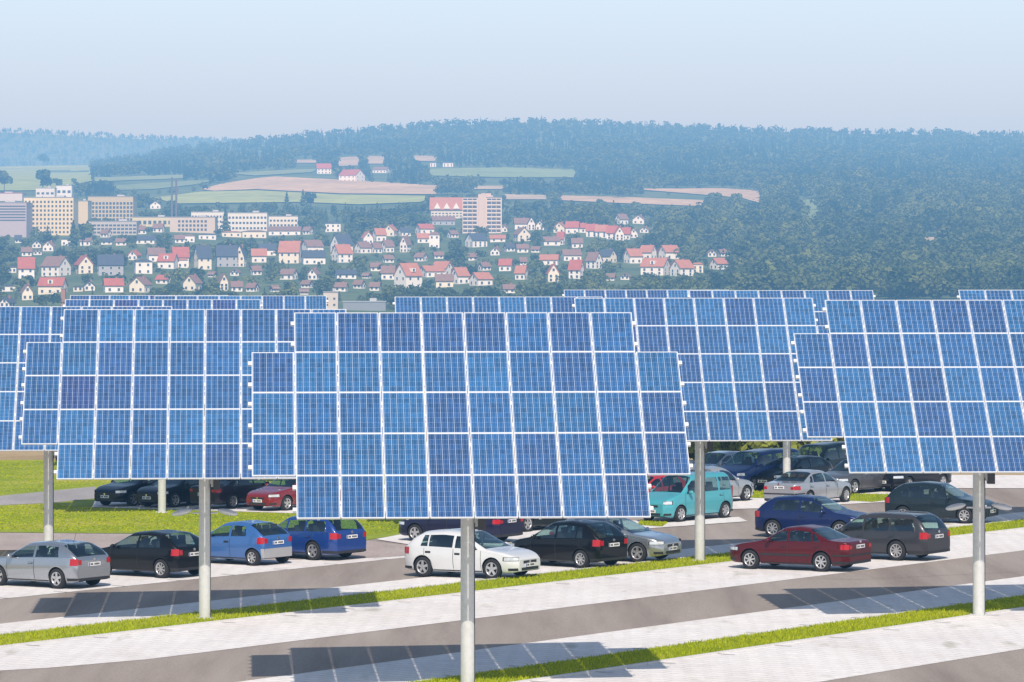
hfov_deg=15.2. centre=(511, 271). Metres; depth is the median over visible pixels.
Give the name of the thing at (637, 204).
tree
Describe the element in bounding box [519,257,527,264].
house
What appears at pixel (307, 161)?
building
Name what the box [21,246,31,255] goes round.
house
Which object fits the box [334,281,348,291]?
house
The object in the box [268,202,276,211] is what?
tree
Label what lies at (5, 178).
tree
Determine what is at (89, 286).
house
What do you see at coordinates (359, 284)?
house
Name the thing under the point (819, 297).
solar tracker
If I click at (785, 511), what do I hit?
parked car
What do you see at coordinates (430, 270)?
house
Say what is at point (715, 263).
house
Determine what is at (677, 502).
parked car
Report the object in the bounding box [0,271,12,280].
tree
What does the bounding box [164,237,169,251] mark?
tree
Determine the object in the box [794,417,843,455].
shrub
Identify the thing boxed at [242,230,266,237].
house
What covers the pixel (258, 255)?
house
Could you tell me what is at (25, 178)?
field
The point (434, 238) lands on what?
house
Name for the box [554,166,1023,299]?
woods
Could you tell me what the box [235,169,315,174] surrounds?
field
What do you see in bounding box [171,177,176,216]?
chimney stack
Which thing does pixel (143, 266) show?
house
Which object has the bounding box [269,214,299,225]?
apartment building
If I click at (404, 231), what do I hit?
house
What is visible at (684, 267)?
house
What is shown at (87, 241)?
house
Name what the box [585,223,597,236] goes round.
house
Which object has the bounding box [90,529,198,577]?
parked car
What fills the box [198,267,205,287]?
tree
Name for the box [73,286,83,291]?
house
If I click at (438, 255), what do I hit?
house
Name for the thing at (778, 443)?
shrub
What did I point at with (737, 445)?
shrub
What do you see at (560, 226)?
house
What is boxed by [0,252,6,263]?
tree
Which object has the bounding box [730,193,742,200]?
tree
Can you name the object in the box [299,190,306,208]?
tree
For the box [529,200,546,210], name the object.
tree
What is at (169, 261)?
house
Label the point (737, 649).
kerb
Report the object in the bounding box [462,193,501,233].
tower block
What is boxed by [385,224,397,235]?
house
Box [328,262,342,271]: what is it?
tree
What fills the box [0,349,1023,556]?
ground
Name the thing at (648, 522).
grass
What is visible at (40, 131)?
woods
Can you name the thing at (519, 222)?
house
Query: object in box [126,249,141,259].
house
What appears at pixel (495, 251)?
house
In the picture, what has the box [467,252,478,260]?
house
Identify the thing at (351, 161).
field
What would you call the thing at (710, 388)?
solar tracker
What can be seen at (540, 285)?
woods
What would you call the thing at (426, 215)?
tree
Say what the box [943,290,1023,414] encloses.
solar tracker
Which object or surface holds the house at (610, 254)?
on the hills
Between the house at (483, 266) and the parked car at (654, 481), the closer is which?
the parked car at (654, 481)
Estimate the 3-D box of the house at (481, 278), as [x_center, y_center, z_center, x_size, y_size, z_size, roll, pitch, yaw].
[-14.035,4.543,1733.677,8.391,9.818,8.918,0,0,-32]
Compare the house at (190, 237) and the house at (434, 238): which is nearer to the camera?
the house at (434, 238)
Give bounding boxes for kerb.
[0,519,1020,634]
[0,527,1023,647]
[409,596,1011,681]
[512,607,1023,681]
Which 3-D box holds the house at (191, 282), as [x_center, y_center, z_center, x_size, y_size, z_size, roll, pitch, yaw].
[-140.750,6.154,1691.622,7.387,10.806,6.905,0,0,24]
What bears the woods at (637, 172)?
on the hills
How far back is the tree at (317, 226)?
2370.92 m
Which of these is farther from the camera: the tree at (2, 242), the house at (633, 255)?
the tree at (2, 242)
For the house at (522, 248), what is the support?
on the hills
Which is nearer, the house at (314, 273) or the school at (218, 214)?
the house at (314, 273)
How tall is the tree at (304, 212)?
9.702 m
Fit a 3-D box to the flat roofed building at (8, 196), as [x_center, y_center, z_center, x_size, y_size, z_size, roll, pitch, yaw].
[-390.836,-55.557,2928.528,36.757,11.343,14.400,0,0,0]
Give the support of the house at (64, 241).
on the hills
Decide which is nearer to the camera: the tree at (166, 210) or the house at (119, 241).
the house at (119, 241)
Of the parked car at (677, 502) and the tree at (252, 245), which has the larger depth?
the tree at (252, 245)
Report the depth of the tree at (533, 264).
1813.80 m
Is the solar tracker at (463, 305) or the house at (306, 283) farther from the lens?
the house at (306, 283)
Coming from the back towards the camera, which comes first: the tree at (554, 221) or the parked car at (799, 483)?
the tree at (554, 221)
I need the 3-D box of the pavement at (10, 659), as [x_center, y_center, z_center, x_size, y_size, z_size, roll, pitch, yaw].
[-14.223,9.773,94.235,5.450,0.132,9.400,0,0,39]
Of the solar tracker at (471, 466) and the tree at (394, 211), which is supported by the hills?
the tree at (394, 211)
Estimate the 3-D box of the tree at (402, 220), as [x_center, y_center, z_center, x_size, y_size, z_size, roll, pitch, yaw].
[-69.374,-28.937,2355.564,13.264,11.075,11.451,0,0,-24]
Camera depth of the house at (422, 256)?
2000.24 m
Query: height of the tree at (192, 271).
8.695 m
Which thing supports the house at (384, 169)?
on the hills
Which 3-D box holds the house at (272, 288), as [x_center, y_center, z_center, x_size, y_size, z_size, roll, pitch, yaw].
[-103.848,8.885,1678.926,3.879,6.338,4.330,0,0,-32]
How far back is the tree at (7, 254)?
1895.78 m
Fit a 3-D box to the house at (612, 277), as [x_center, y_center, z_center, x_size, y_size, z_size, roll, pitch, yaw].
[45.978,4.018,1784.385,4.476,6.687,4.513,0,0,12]
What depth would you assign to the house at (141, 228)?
2299.07 m
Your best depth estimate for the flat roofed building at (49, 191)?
3003.90 m
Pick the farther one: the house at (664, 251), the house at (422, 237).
the house at (422, 237)
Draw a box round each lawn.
[0,460,404,539]
[0,521,1022,643]
[425,599,1023,681]
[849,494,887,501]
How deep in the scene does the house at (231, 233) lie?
2296.33 m
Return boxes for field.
[0,165,91,190]
[94,175,182,180]
[114,179,215,189]
[154,190,424,203]
[204,176,438,193]
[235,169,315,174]
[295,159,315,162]
[338,156,358,165]
[367,156,383,163]
[414,155,435,160]
[430,167,575,176]
[474,186,502,188]
[503,194,545,198]
[560,195,702,205]
[644,188,759,201]
[803,199,818,217]
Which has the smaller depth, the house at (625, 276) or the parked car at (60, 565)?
the parked car at (60, 565)
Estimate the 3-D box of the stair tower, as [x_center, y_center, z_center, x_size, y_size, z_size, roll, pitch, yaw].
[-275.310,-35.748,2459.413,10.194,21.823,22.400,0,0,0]
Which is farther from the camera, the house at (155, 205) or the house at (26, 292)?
the house at (155, 205)
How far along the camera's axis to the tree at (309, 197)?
2862.20 m
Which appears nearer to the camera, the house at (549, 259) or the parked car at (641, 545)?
the parked car at (641, 545)
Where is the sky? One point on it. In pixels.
(244, 69)
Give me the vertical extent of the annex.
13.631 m
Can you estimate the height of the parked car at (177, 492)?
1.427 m
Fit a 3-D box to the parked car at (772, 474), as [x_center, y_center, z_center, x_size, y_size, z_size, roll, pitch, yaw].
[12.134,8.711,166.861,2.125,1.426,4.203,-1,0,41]
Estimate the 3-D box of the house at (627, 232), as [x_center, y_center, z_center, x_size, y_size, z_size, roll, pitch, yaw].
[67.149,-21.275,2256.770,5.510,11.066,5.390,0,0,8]
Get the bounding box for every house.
[0,285,16,291]
[0,296,16,305]
[9,266,16,272]
[14,235,21,242]
[17,256,34,278]
[19,283,33,299]
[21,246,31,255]
[31,240,42,247]
[33,249,41,254]
[37,276,68,294]
[40,255,71,275]
[41,240,56,250]
[61,238,70,245]
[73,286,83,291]
[74,254,93,273]
[79,236,93,245]
[83,280,95,290]
[96,253,123,275]
[99,228,111,236]
[100,237,112,244]
[102,277,124,291]
[115,237,125,245]
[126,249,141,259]
[128,275,152,292]
[133,259,152,273]
[136,235,156,243]
[138,225,145,233]
[146,247,165,261]
[150,200,160,208]
[152,223,164,231]
[154,274,170,283]
[156,252,178,268]
[172,246,189,266]
[174,234,184,242]
[178,258,187,267]
[181,274,202,290]
[184,234,194,241]
[193,244,212,269]
[198,234,216,239]
[206,271,218,276]
[215,244,237,266]
[217,273,229,290]
[222,231,241,236]
[229,269,241,275]
[230,280,242,291]
[237,244,247,266]
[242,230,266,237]
[245,282,259,291]
[249,265,262,274]
[251,247,266,262]
[258,242,276,255]
[268,226,301,234]
[268,285,279,291]
[278,240,301,262]
[280,268,297,279]
[298,289,309,294]
[300,280,313,287]
[301,239,324,249]
[301,249,325,263]
[302,226,313,234]
[307,267,320,279]
[316,163,331,173]
[324,222,340,231]
[329,233,353,254]
[330,243,353,262]
[334,269,356,278]
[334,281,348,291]
[338,169,365,180]
[352,280,366,288]
[353,241,371,252]
[360,231,373,243]
[361,272,372,277]
[368,282,381,290]
[369,261,380,270]
[371,242,382,252]
[372,166,389,172]
[372,227,386,240]
[380,264,395,279]
[381,239,394,251]
[381,254,394,262]
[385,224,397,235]
[393,262,423,287]
[397,226,411,235]
[399,235,411,251]
[413,252,428,260]
[414,223,434,232]
[416,232,429,242]
[420,264,445,276]
[429,197,462,217]
[429,232,439,247]
[430,162,435,166]
[430,215,455,224]
[433,250,443,258]
[433,260,452,273]
[434,273,453,287]
[443,162,452,166]
[447,229,459,237]
[450,266,469,283]
[464,232,487,246]
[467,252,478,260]
[468,271,493,285]
[477,261,491,270]
[489,234,505,241]
[489,246,501,254]
[498,258,512,270]
[501,283,515,292]
[502,223,509,231]
[503,242,514,251]
[512,226,530,240]
[513,217,528,228]
[514,264,528,279]
[515,243,528,252]
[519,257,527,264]
[526,217,535,229]
[530,246,541,252]
[535,220,544,229]
[538,253,559,264]
[542,236,560,245]
[545,263,559,281]
[554,221,565,232]
[556,232,565,244]
[560,248,581,260]
[565,220,579,233]
[567,258,584,278]
[570,237,583,247]
[579,222,585,232]
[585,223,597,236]
[585,251,602,268]
[595,224,608,237]
[600,248,617,262]
[606,225,617,239]
[606,273,616,280]
[613,225,624,239]
[614,213,628,223]
[619,273,630,279]
[622,226,630,239]
[622,247,642,262]
[631,227,638,237]
[632,214,646,223]
[639,226,649,232]
[639,257,670,274]
[640,244,657,258]
[658,244,678,258]
[669,258,694,275]
[693,263,702,272]
[706,249,716,256]
[709,257,728,269]
[717,248,728,255]
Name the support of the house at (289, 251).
on the hills
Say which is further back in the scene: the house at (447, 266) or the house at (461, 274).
the house at (447, 266)
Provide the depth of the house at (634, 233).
2279.11 m
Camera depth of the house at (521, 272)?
1777.22 m
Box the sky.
[0,0,1023,141]
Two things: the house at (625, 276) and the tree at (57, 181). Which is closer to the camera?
the house at (625, 276)
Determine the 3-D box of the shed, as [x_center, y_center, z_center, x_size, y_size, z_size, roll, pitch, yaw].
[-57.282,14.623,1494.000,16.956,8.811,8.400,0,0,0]
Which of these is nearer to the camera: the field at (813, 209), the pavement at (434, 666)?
the pavement at (434, 666)
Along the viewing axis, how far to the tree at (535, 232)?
2194.03 m
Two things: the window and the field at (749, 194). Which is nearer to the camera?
the window
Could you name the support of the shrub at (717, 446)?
on the ground at (21, 455)
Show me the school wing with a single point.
(202, 224)
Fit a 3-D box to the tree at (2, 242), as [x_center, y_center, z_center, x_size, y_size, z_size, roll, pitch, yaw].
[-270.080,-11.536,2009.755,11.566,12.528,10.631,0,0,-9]
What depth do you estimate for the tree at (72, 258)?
1860.82 m
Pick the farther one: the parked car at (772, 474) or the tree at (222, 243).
the tree at (222, 243)
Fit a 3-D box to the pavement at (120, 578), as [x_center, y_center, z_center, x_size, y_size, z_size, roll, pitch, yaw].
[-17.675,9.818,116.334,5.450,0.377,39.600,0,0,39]
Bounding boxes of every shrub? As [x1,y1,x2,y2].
[688,423,725,461]
[706,414,738,459]
[727,421,776,457]
[741,414,796,457]
[781,408,803,456]
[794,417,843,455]
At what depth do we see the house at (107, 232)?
2261.84 m
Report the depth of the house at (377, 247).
2089.91 m
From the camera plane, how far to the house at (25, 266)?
1809.62 m
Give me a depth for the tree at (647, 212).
2572.24 m
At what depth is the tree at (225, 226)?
2350.15 m
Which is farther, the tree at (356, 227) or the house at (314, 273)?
the tree at (356, 227)
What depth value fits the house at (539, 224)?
2358.99 m
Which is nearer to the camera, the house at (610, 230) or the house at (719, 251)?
the house at (719, 251)
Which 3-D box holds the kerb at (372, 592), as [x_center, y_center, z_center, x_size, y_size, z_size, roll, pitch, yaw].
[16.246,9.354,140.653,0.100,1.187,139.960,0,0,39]
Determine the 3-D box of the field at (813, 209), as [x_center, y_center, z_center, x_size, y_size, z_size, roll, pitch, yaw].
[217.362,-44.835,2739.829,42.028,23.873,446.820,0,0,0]
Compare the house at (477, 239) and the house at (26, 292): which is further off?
the house at (477, 239)
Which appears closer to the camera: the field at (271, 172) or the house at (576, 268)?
the house at (576, 268)
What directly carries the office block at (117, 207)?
on the hills
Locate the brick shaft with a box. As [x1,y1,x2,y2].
[60,285,66,305]
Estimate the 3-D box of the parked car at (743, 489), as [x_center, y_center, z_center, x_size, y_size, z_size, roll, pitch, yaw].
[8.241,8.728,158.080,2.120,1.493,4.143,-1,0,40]
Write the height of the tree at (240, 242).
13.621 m
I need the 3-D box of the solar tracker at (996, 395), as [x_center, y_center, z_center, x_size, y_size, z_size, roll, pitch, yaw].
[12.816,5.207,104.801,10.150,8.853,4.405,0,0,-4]
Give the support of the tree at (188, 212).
on the hills
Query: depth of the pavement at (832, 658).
94.79 m
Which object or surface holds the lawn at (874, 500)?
on the pavement at (739, 503)
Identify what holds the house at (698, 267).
on the hills
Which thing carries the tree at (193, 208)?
on the hills
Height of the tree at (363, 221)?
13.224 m
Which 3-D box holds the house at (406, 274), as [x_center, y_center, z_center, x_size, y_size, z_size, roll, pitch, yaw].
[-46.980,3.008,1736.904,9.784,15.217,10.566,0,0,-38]
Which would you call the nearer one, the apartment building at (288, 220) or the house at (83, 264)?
the house at (83, 264)
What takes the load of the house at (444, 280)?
on the hills
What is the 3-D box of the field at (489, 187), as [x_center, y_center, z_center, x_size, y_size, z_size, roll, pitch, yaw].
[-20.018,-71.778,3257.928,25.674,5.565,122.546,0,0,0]
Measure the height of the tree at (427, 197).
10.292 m
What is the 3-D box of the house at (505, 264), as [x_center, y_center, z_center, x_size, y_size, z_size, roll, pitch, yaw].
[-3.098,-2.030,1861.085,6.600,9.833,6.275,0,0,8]
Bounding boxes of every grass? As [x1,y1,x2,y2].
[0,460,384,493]
[638,519,666,525]
[751,490,763,497]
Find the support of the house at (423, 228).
on the hills
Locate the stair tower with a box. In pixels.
[78,199,91,223]
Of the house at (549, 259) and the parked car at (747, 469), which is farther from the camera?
the house at (549, 259)
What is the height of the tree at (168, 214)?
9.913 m
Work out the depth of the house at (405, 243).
2103.26 m
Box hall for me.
[132,215,169,226]
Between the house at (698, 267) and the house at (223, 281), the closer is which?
the house at (223, 281)
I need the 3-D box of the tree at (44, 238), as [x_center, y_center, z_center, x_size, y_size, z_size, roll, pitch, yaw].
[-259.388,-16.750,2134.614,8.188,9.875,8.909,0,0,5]
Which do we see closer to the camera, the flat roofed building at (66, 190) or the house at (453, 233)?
the house at (453, 233)
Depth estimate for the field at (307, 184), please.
3291.58 m
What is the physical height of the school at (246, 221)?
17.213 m
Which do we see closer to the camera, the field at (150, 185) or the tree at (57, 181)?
the tree at (57, 181)
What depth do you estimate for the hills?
2518.51 m
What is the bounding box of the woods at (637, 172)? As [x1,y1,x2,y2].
[71,115,1023,195]
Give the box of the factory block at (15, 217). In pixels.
[0,201,32,236]
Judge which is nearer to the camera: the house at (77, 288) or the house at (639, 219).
the house at (77, 288)
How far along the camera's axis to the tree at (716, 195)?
2761.36 m
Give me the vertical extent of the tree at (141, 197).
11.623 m
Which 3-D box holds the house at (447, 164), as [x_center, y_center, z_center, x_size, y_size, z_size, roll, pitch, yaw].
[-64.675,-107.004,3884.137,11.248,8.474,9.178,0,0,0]
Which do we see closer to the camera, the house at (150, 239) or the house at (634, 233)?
the house at (150, 239)
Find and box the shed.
[343,298,386,310]
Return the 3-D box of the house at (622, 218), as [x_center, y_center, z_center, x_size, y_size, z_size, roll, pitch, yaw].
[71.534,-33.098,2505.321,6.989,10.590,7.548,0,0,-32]
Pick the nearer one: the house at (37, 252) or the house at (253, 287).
the house at (253, 287)
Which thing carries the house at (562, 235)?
on the hills
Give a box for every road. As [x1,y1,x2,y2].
[0,537,1023,681]
[401,488,1023,579]
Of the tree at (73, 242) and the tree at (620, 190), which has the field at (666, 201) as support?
the tree at (620, 190)
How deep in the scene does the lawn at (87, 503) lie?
154.39 m
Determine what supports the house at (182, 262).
on the hills
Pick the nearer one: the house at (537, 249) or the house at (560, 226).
the house at (537, 249)
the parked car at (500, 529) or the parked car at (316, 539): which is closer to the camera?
the parked car at (316, 539)
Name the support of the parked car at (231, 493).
on the pavement at (243, 507)
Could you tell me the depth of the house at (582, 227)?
2318.68 m
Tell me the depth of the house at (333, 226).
2372.77 m
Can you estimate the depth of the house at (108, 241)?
2170.21 m
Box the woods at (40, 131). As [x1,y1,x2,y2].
[0,127,255,165]
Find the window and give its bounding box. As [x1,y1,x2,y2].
[0,208,25,209]
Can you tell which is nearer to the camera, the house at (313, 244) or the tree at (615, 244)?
the tree at (615, 244)
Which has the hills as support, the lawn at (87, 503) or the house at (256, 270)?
the house at (256, 270)
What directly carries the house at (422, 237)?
on the hills
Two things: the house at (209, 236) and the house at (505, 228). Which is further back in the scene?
the house at (505, 228)
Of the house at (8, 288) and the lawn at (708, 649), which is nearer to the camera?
the lawn at (708, 649)
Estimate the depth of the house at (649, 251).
2022.01 m
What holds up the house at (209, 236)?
on the hills
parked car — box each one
[0,535,109,588]
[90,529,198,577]
[94,474,183,505]
[136,479,224,506]
[190,474,277,508]
[190,520,291,565]
[246,479,340,510]
[278,515,365,559]
[399,513,522,542]
[405,528,539,578]
[509,519,626,567]
[517,495,572,531]
[549,518,681,561]
[605,475,687,502]
[643,471,732,521]
[673,466,753,500]
[685,451,754,477]
[720,448,799,489]
[730,524,870,571]
[752,455,832,489]
[755,494,877,535]
[764,469,851,504]
[792,441,847,470]
[814,510,949,560]
[817,459,894,493]
[873,456,951,489]
[885,481,998,523]
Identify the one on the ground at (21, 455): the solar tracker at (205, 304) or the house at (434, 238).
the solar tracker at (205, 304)
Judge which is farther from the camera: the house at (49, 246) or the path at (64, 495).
the house at (49, 246)
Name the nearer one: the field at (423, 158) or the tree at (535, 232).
the tree at (535, 232)
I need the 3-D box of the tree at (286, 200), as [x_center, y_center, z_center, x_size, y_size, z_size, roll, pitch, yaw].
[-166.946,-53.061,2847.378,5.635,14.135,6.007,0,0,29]
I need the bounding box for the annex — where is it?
[88,219,139,235]
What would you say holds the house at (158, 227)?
on the hills
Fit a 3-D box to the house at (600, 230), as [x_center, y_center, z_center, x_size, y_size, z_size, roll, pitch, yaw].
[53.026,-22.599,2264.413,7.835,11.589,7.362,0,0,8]
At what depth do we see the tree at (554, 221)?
2330.64 m
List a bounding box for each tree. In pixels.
[0,170,12,190]
[0,238,6,248]
[0,250,8,261]
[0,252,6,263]
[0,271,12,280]
[22,275,37,286]
[35,169,52,187]
[37,153,49,165]
[38,233,53,242]
[52,178,62,184]
[52,249,67,255]
[66,220,78,247]
[67,250,84,265]
[72,223,94,248]
[86,218,97,223]
[106,249,124,257]
[136,194,145,201]
[137,200,143,207]
[142,192,150,206]
[159,207,170,216]
[164,200,177,207]
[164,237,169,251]
[166,209,182,216]
[180,206,197,215]
[180,210,198,216]
[189,268,205,275]
[196,206,207,211]
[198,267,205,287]
[215,202,223,208]
[217,242,231,244]
[221,209,230,231]
[232,239,248,253]
[246,241,257,250]
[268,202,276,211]
[277,209,289,215]
[284,191,289,206]
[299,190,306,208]
[301,208,312,215]
[304,192,316,206]
[313,223,325,231]
[314,210,324,216]
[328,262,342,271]
[344,222,363,231]
[350,212,370,224]
[352,216,369,230]
[379,215,393,224]
[388,208,403,215]
[391,216,410,225]
[397,203,412,214]
[406,213,429,225]
[415,203,425,211]
[418,212,431,220]
[425,194,434,201]
[444,249,465,259]
[509,202,522,212]
[526,259,543,269]
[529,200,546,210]
[531,230,539,236]
[543,218,557,225]
[611,185,626,196]
[612,242,629,252]
[617,245,623,260]
[630,201,642,207]
[641,207,655,217]
[707,192,721,200]
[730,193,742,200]
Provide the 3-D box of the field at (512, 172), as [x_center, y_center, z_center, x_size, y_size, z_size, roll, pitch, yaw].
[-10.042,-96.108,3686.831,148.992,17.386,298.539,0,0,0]
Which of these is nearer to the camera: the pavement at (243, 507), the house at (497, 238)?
the pavement at (243, 507)
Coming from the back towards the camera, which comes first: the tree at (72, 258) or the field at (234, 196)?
the field at (234, 196)
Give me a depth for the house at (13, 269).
1866.51 m
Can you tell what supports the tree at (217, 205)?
on the hills
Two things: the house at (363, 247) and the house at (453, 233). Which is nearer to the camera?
the house at (363, 247)
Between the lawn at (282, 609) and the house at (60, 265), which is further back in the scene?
the house at (60, 265)
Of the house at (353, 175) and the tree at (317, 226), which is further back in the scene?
the house at (353, 175)
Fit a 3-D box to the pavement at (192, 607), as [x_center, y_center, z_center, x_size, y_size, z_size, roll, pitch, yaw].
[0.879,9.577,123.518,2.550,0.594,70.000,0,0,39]
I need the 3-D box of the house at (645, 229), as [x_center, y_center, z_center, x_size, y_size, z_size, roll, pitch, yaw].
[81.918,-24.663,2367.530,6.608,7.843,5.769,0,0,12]
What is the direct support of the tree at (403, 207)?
on the hills
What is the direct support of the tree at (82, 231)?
on the hills
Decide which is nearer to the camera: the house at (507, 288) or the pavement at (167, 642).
the pavement at (167, 642)
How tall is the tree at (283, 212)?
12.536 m
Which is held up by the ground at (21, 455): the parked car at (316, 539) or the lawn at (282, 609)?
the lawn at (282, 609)
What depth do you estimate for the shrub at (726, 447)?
189.74 m
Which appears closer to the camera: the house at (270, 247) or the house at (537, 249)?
the house at (537, 249)
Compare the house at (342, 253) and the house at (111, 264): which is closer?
the house at (111, 264)
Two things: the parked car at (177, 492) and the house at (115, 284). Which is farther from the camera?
the house at (115, 284)
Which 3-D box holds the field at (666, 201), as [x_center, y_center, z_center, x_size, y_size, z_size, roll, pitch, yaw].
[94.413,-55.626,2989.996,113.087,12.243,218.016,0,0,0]
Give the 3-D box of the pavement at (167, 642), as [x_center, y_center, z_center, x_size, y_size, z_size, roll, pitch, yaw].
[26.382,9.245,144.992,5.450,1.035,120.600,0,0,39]
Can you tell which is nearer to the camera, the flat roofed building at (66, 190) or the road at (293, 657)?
the road at (293, 657)
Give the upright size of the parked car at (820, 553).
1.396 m
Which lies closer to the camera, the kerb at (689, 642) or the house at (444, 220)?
the kerb at (689, 642)
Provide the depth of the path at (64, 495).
167.99 m
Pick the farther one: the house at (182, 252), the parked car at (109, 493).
the house at (182, 252)
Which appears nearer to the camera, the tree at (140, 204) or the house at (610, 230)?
the house at (610, 230)
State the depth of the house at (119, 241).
2155.96 m
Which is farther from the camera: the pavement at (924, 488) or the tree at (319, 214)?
the tree at (319, 214)
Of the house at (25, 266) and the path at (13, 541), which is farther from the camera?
the house at (25, 266)
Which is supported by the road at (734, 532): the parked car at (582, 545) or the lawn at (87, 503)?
the parked car at (582, 545)
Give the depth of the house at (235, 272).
1839.92 m
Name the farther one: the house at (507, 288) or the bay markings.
the house at (507, 288)
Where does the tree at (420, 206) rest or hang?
on the hills
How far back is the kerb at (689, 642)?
98.03 m
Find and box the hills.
[0,123,1023,318]
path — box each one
[0,486,95,504]
[0,533,406,559]
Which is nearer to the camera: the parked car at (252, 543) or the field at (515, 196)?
the parked car at (252, 543)
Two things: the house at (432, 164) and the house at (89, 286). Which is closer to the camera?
the house at (89, 286)
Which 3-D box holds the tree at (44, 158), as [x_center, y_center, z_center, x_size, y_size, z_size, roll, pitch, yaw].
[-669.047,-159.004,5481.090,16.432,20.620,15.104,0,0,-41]
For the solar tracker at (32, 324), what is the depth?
125.44 m
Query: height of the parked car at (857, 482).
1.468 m
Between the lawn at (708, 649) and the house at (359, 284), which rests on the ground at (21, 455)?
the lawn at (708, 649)
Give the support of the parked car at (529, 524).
on the road at (734, 532)
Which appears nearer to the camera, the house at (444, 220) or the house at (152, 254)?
the house at (152, 254)
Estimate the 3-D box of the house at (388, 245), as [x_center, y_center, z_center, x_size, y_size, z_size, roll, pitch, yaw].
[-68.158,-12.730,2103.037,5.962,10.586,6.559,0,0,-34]
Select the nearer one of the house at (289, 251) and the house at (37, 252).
the house at (289, 251)
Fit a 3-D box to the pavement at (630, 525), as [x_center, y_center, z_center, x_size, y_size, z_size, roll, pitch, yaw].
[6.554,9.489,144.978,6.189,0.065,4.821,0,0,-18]
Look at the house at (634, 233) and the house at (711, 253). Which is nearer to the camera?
the house at (711, 253)
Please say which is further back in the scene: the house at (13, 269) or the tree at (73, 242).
the tree at (73, 242)
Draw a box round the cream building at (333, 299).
[323,288,338,308]
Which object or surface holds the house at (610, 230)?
on the hills
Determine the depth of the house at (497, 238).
2203.95 m
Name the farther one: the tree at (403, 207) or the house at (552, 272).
the tree at (403, 207)
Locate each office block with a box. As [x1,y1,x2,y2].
[24,195,77,234]
[88,195,136,220]
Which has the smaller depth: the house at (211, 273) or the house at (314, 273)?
the house at (314, 273)
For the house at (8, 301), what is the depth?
1518.51 m
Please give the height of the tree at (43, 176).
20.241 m
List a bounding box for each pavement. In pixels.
[0,512,1023,632]
[0,529,1023,658]
[0,556,404,598]
[0,649,144,669]
[92,485,340,513]
[240,576,1023,681]
[378,529,550,545]
[531,609,1023,681]
[619,517,745,529]
[732,489,890,508]
[864,487,936,492]
[920,475,1023,487]
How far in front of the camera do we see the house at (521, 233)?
2205.37 m
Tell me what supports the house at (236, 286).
on the hills
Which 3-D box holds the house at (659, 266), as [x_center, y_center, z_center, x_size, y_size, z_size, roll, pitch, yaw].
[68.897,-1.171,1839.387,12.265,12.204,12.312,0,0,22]
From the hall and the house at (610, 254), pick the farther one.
the hall
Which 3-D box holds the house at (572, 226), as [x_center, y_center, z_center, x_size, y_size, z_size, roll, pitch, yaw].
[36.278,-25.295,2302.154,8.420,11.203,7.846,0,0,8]
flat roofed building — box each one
[0,192,24,200]
[36,186,56,196]
[56,184,73,196]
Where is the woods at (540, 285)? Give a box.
[0,183,756,305]
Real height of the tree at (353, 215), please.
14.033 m
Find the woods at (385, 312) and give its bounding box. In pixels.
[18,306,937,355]
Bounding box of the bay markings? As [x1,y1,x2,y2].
[0,518,1023,681]
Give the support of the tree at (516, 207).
on the hills
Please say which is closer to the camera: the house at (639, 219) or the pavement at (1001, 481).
the pavement at (1001, 481)
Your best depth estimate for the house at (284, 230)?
2337.96 m
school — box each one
[191,210,226,230]
[227,211,268,231]
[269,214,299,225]
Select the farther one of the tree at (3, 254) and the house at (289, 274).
the tree at (3, 254)
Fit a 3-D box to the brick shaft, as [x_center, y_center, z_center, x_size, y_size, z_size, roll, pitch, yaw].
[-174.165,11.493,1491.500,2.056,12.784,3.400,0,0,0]
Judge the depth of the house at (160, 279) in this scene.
1743.85 m
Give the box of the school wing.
[170,215,217,233]
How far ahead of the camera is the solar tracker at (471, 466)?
88.55 m
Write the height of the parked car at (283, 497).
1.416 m
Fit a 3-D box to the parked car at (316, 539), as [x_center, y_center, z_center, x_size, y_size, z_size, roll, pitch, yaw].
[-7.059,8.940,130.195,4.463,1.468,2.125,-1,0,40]
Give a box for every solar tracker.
[0,306,171,552]
[19,309,382,618]
[49,299,276,512]
[50,295,227,321]
[155,296,327,469]
[248,312,692,681]
[379,297,604,416]
[548,298,839,560]
[551,290,688,470]
[687,290,907,476]
[791,300,1023,616]
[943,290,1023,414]
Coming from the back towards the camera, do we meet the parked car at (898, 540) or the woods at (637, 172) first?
the woods at (637, 172)

